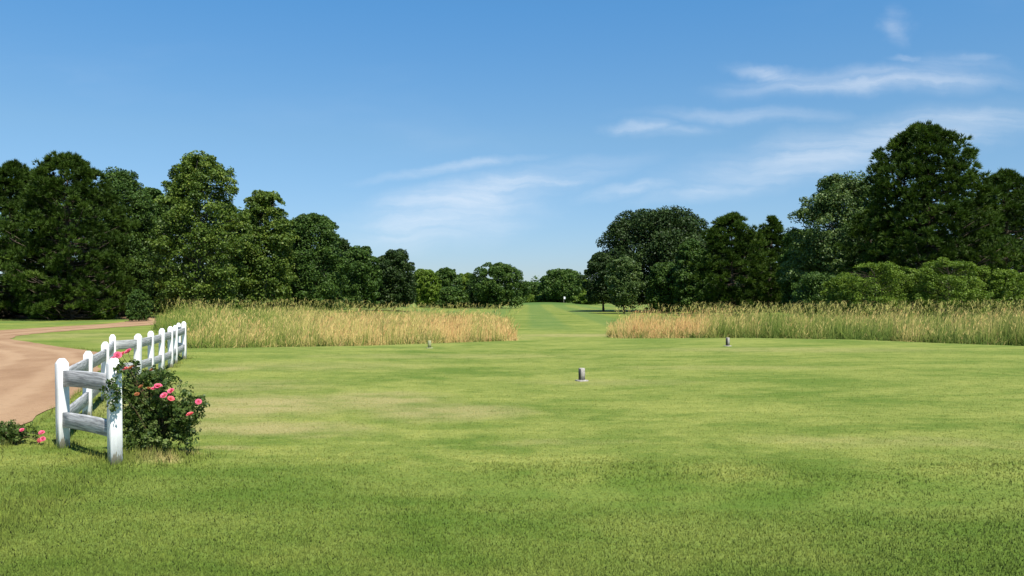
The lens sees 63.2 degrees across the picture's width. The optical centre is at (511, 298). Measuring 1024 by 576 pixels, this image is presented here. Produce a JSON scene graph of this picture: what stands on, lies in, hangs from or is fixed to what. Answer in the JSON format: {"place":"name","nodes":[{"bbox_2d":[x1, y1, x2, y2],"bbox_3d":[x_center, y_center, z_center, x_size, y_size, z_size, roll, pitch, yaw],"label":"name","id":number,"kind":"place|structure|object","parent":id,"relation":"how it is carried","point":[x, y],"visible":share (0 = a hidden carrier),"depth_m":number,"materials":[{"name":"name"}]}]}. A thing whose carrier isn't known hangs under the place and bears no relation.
{"place":"outdoors","nodes":[
{"label":"outdoors","id":0,"kind":"place"},
{"bbox_2d":[0,317,163,439],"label":"cart path","id":1,"kind":"structure","parent":0,"point":[27,382],"depth_m":19.27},
{"bbox_2d":[151,295,522,347],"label":"tall grass","id":2,"kind":"structure","parent":0,"point":[244,327],"depth_m":34.94,"materials":[{"name":"beige plant"}]},
{"bbox_2d":[0,302,1023,575],"bbox_3d":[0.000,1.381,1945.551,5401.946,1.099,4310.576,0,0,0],"label":"ground","id":3,"kind":"structure","parent":0,"point":[564,332],"depth_m":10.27,"materials":[{"name":"green plant"}]},
{"bbox_2d":[0,282,26,315],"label":"shrub","id":4,"kind":"object","parent":3,"relation":"on","point":[6,298],"visible":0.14,"depth_m":67.87,"materials":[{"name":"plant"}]},
{"bbox_2d":[0,419,45,444],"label":"rose bush","id":5,"kind":"object","parent":3,"relation":"on","point":[18,434],"visible":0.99,"depth_m":9.40,"materials":[{"name":"green plant"}]},
{"bbox_2d":[0,194,81,273],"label":"broadleaf tree","id":6,"kind":"object","parent":3,"relation":"on","point":[7,217],"visible":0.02,"depth_m":91.47,"materials":[{"name":"green plant"}]},
{"bbox_2d":[0,158,82,318],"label":"broadleaf tree","id":7,"kind":"object","parent":3,"relation":"on","point":[11,185],"visible":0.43,"depth_m":66.69,"materials":[{"name":"green plant"}]},
{"bbox_2d":[24,303,66,318],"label":"shrub","id":8,"kind":"object","parent":3,"relation":"on","point":[48,314],"visible":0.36,"depth_m":65.24,"materials":[{"name":"green plant"}]},
{"bbox_2d":[0,150,141,320],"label":"broadleaf tree","id":9,"kind":"object","parent":3,"relation":"on","point":[43,188],"visible":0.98,"depth_m":63.20,"materials":[{"name":"green plant"}]},
{"bbox_2d":[31,281,114,316],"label":"shrub","id":10,"kind":"object","parent":3,"relation":"on","point":[104,296],"visible":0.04,"depth_m":69.29,"materials":[{"name":"green plant"}]},
{"bbox_2d":[61,194,128,261],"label":"broadleaf tree","id":11,"kind":"object","parent":3,"relation":"on","point":[83,219],"visible":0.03,"depth_m":97.46,"materials":[{"name":"green plant"}]},
{"bbox_2d":[84,307,119,318],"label":"shrub","id":12,"kind":"object","parent":3,"relation":"on","point":[112,313],"visible":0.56,"depth_m":65.43,"materials":[{"name":"green plant"}]},
{"bbox_2d":[55,321,186,465],"bbox_3d":[-7.180,1.192,16.118,1.119,1.219,17.267,0,0,-19],"label":"post and rail fence","id":13,"kind":"object","parent":3,"relation":"on","point":[85,377],"visible":0.95,"depth_m":9.21,"materials":[{"name":"white paint"}]},
{"bbox_2d":[77,166,171,316],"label":"broadleaf tree","id":14,"kind":"object","parent":3,"relation":"on","point":[127,187],"visible":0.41,"depth_m":73.09,"materials":[{"name":"green plant"}]},
{"bbox_2d":[125,289,153,320],"bbox_3d":[-26.917,0.506,60.073,1.971,2.462,2.015,0,0,-44],"label":"shrub","id":15,"kind":"object","parent":3,"relation":"on","point":[140,298],"visible":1,"depth_m":59.66,"materials":[{"name":"green plant"}]},
{"bbox_2d":[128,187,177,314],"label":"broadleaf tree","id":16,"kind":"object","parent":3,"relation":"on","point":[154,193],"visible":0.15,"depth_m":81.23,"materials":[{"name":"green plant"}]},
{"bbox_2d":[99,348,209,450],"bbox_3d":[-3.682,1.067,8.560,1.032,1.098,1.099,0,0,0],"label":"rose bush","id":17,"kind":"object","parent":3,"relation":"on","point":[158,415],"visible":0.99,"depth_m":8.59,"materials":[{"name":"green plant"}]},
{"bbox_2d":[156,207,198,308],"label":"broadleaf tree","id":18,"kind":"object","parent":3,"relation":"on","point":[186,242],"visible":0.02,"depth_m":93.99,"materials":[{"name":"green plant"}]},
{"bbox_2d":[150,286,243,313],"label":"shrub","id":19,"kind":"object","parent":3,"relation":"on","point":[232,305],"visible":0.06,"depth_m":82.42,"materials":[{"name":"green plant"}]},
{"bbox_2d":[145,150,254,313],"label":"broadleaf tree","id":20,"kind":"object","parent":3,"relation":"on","point":[191,178],"visible":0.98,"depth_m":68.32,"materials":[{"name":"green plant"}]},
{"bbox_2d":[204,204,269,308],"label":"broadleaf tree","id":21,"kind":"object","parent":3,"relation":"on","point":[237,210],"visible":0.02,"depth_m":94.79,"materials":[{"name":"green plant"}]},
{"bbox_2d":[233,189,300,310],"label":"broadleaf tree","id":22,"kind":"object","parent":3,"relation":"on","point":[275,236],"visible":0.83,"depth_m":73.73,"materials":[{"name":"green plant"}]},
{"bbox_2d":[269,220,301,308],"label":"broadleaf tree","id":23,"kind":"object","parent":3,"relation":"on","point":[284,289],"visible":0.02,"depth_m":84.85,"materials":[{"name":"green plant"}]},
{"bbox_2d":[278,212,354,311],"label":"broadleaf tree","id":24,"kind":"object","parent":3,"relation":"on","point":[314,251],"visible":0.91,"depth_m":78.62,"materials":[{"name":"green plant"}]},
{"bbox_2d":[0,275,644,302],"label":"woods","id":25,"kind":"object","parent":3,"relation":"on","point":[535,277],"visible":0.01,"depth_m":300.46,"materials":[{"name":"green plant"}]},
{"bbox_2d":[320,238,356,307],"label":"broadleaf tree","id":26,"kind":"object","parent":3,"relation":"on","point":[344,246],"visible":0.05,"depth_m":111.42,"materials":[{"name":"green plant"}]},
{"bbox_2d":[339,245,382,311],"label":"broadleaf tree","id":27,"kind":"object","parent":3,"relation":"on","point":[366,279],"visible":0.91,"depth_m":94.91,"materials":[{"name":"green plant"}]},
{"bbox_2d":[374,248,417,310],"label":"broadleaf tree","id":28,"kind":"object","parent":3,"relation":"on","point":[396,267],"visible":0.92,"depth_m":102.47,"materials":[{"name":"green plant"}]},
{"bbox_2d":[412,268,441,307],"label":"broadleaf tree","id":29,"kind":"object","parent":3,"relation":"on","point":[427,289],"visible":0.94,"depth_m":138.67,"materials":[{"name":"green plant"}]},
{"bbox_2d":[435,267,463,297],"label":"broadleaf tree","id":30,"kind":"object","parent":3,"relation":"on","point":[447,276],"visible":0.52,"depth_m":163.58,"materials":[{"name":"green plant"}]},
{"bbox_2d":[426,284,474,307],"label":"shrub","id":31,"kind":"object","parent":3,"relation":"on","point":[453,295],"visible":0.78,"depth_m":147.63,"materials":[{"name":"green plant"}]},
{"bbox_2d":[459,272,470,289],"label":"broadleaf tree","id":32,"kind":"object","parent":3,"relation":"on","point":[464,277],"visible":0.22,"depth_m":168.77,"materials":[{"name":"green plant"}]},
{"bbox_2d":[465,277,486,307],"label":"broadleaf tree","id":33,"kind":"object","parent":3,"relation":"on","point":[467,287],"visible":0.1,"depth_m":160.76,"materials":[{"name":"green plant"}]},
{"bbox_2d":[466,262,531,307],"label":"broadleaf tree","id":34,"kind":"object","parent":3,"relation":"on","point":[488,291],"visible":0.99,"depth_m":147.28,"materials":[{"name":"green plant"}]},
{"bbox_2d":[517,281,544,294],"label":"broadleaf tree","id":35,"kind":"object","parent":3,"relation":"on","point":[534,286],"visible":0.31,"depth_m":232.47,"materials":[{"name":"green plant"}]},
{"bbox_2d":[520,293,565,302],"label":"shrub","id":36,"kind":"object","parent":3,"relation":"on","point":[533,298],"visible":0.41,"depth_m":217.52,"materials":[{"name":"green plant"}]},
{"bbox_2d":[538,268,585,302],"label":"broadleaf tree","id":37,"kind":"object","parent":3,"relation":"on","point":[558,284],"visible":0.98,"depth_m":211.94,"materials":[{"name":"green plant"}]},
{"bbox_2d":[569,279,589,302],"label":"broadleaf tree","id":38,"kind":"object","parent":3,"relation":"on","point":[583,290],"visible":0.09,"depth_m":223.05,"materials":[{"name":"green plant"}]},
{"bbox_2d":[575,368,588,381],"bbox_3d":[1.400,1.529,16.700,0.196,0.282,0.196,0,0,-28],"label":"tee marker","id":39,"kind":"object","parent":3,"relation":"on","point":[581,374],"visible":0.96,"depth_m":16.66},
{"bbox_2d":[573,292,601,304],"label":"shrub","id":40,"kind":"object","parent":3,"relation":"on","point":[580,298],"visible":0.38,"depth_m":198.39,"materials":[{"name":"green plant"}]},
{"bbox_2d":[579,252,615,311],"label":"broadleaf tree","id":41,"kind":"object","parent":3,"relation":"on","point":[596,272],"visible":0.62,"depth_m":110.74,"materials":[{"name":"green plant"}]},
{"bbox_2d":[604,256,645,313],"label":"broadleaf tree","id":42,"kind":"object","parent":3,"relation":"on","point":[623,274],"visible":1,"depth_m":99.20,"materials":[{"name":"green plant"}]},
{"bbox_2d":[595,205,722,310],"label":"broadleaf tree","id":43,"kind":"object","parent":3,"relation":"on","point":[657,236],"visible":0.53,"depth_m":110.28,"materials":[{"name":"green plant"}]},
{"bbox_2d":[644,262,679,312],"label":"broadleaf tree","id":44,"kind":"object","parent":3,"relation":"on","point":[660,280],"visible":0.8,"depth_m":102.71,"materials":[{"name":"green plant"}]},
{"bbox_2d":[669,238,715,312],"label":"broadleaf tree","id":45,"kind":"object","parent":3,"relation":"on","point":[682,293],"visible":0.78,"depth_m":98.93,"materials":[{"name":"green plant"}]},
{"bbox_2d":[724,338,729,345],"bbox_3d":[7.518,1.510,29.000,0.196,0.320,0.196,0,0,-34],"label":"tee marker","id":46,"kind":"object","parent":3,"relation":"on","point":[727,341],"visible":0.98,"depth_m":28.98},
{"bbox_2d":[688,211,774,315],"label":"pine tree","id":47,"kind":"object","parent":3,"relation":"on","point":[726,291],"visible":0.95,"depth_m":86.69,"materials":[{"name":"green plant"}]},
{"bbox_2d":[723,237,774,308],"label":"broadleaf tree","id":48,"kind":"object","parent":3,"relation":"on","point":[749,266],"depth_m":120.42,"materials":[{"name":"green plant"}]},
{"bbox_2d":[744,215,790,313],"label":"pine tree","id":49,"kind":"object","parent":3,"relation":"on","point":[775,236],"visible":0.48,"depth_m":90.84,"materials":[{"name":"green plant"}]},
{"bbox_2d":[775,228,817,313],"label":"broadleaf tree","id":50,"kind":"object","parent":3,"relation":"on","point":[787,297],"visible":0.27,"depth_m":81.57,"materials":[{"name":"green plant"}]},
{"bbox_2d":[786,271,850,319],"bbox_3d":[22.867,-0.040,62.044,4.388,4.101,4.641,0,0,0],"label":"shrub","id":51,"kind":"object","parent":3,"relation":"on","point":[811,284],"visible":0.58,"depth_m":61.36,"materials":[{"name":"green plant"}]},
{"bbox_2d":[778,171,908,313],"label":"broadleaf tree","id":52,"kind":"object","parent":3,"relation":"on","point":[836,196],"visible":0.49,"depth_m":74.59,"materials":[{"name":"green plant"}]},
{"bbox_2d":[819,272,875,322],"bbox_3d":[22.669,0.105,56.021,3.838,3.840,3.511,0,0,0],"label":"shrub","id":53,"kind":"object","parent":3,"relation":"on","point":[828,285],"visible":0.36,"depth_m":55.70,"materials":[{"name":"green plant"}]},
{"bbox_2d":[832,209,905,317],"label":"pine tree","id":54,"kind":"object","parent":3,"relation":"on","point":[857,226],"visible":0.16,"depth_m":67.80,"materials":[{"name":"green plant"}]},
{"bbox_2d":[827,261,914,319],"bbox_3d":[23.567,-0.224,54.179,5.308,4.499,5.572,0,0,0],"label":"shrub","id":55,"kind":"object","parent":3,"relation":"on","point":[875,284],"visible":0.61,"depth_m":53.30,"materials":[{"name":"green plant"}]},
{"bbox_2d":[889,267,937,319],"bbox_3d":[26.411,-0.074,55.060,2.764,4.199,3.112,0,0,-38],"label":"shrub","id":56,"kind":"object","parent":3,"relation":"on","point":[909,271],"visible":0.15,"depth_m":54.52,"materials":[{"name":"green plant"}]},
{"bbox_2d":[853,120,1023,316],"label":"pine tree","id":57,"kind":"object","parent":3,"relation":"on","point":[894,228],"visible":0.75,"depth_m":57.82,"materials":[{"name":"green plant"}]},
{"bbox_2d":[898,257,994,326],"bbox_3d":[27.075,-0.292,51.960,5.186,4.637,5.336,0,0,0],"label":"shrub","id":58,"kind":"object","parent":3,"relation":"on","point":[930,281],"visible":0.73,"depth_m":51.24,"materials":[{"name":"green plant"}]},
{"bbox_2d":[934,197,1018,274],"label":"broadleaf tree","id":59,"kind":"object","parent":3,"relation":"on","point":[967,198],"visible":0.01,"depth_m":95.14,"materials":[{"name":"green plant"}]},
{"bbox_2d":[956,265,1000,315],"bbox_3d":[30.326,-0.116,54.096,3.015,4.285,3.142,0,0,35],"label":"shrub","id":60,"kind":"object","parent":3,"relation":"on","point":[984,271],"visible":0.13,"depth_m":53.58,"materials":[{"name":"green plant"}]},
{"bbox_2d":[946,168,1023,314],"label":"pine tree","id":61,"kind":"object","parent":3,"relation":"on","point":[1014,183],"visible":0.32,"depth_m":63.09,"materials":[{"name":"green plant"}]},
{"bbox_2d":[977,268,1023,321],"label":"shrub","id":62,"kind":"object","parent":3,"relation":"on","point":[1002,280],"visible":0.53,"depth_m":52.08,"materials":[{"name":"green plant"}]},
{"bbox_2d":[1002,192,1023,299],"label":"broadleaf tree","id":63,"kind":"object","parent":3,"relation":"on","point":[1013,233],"visible":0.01,"depth_m":94.72,"materials":[{"name":"green plant"}]},
{"bbox_2d":[0,0,1023,288],"label":"sky","id":64,"kind":"structure","parent":0,"point":[462,136],"materials":[{"name":"blue"}]},
{"bbox_2d":[605,297,1023,345],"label":"tall grass","id":65,"kind":"structure","parent":0,"point":[982,329],"depth_m":39.10,"materials":[{"name":"beige plant"}]}
]}

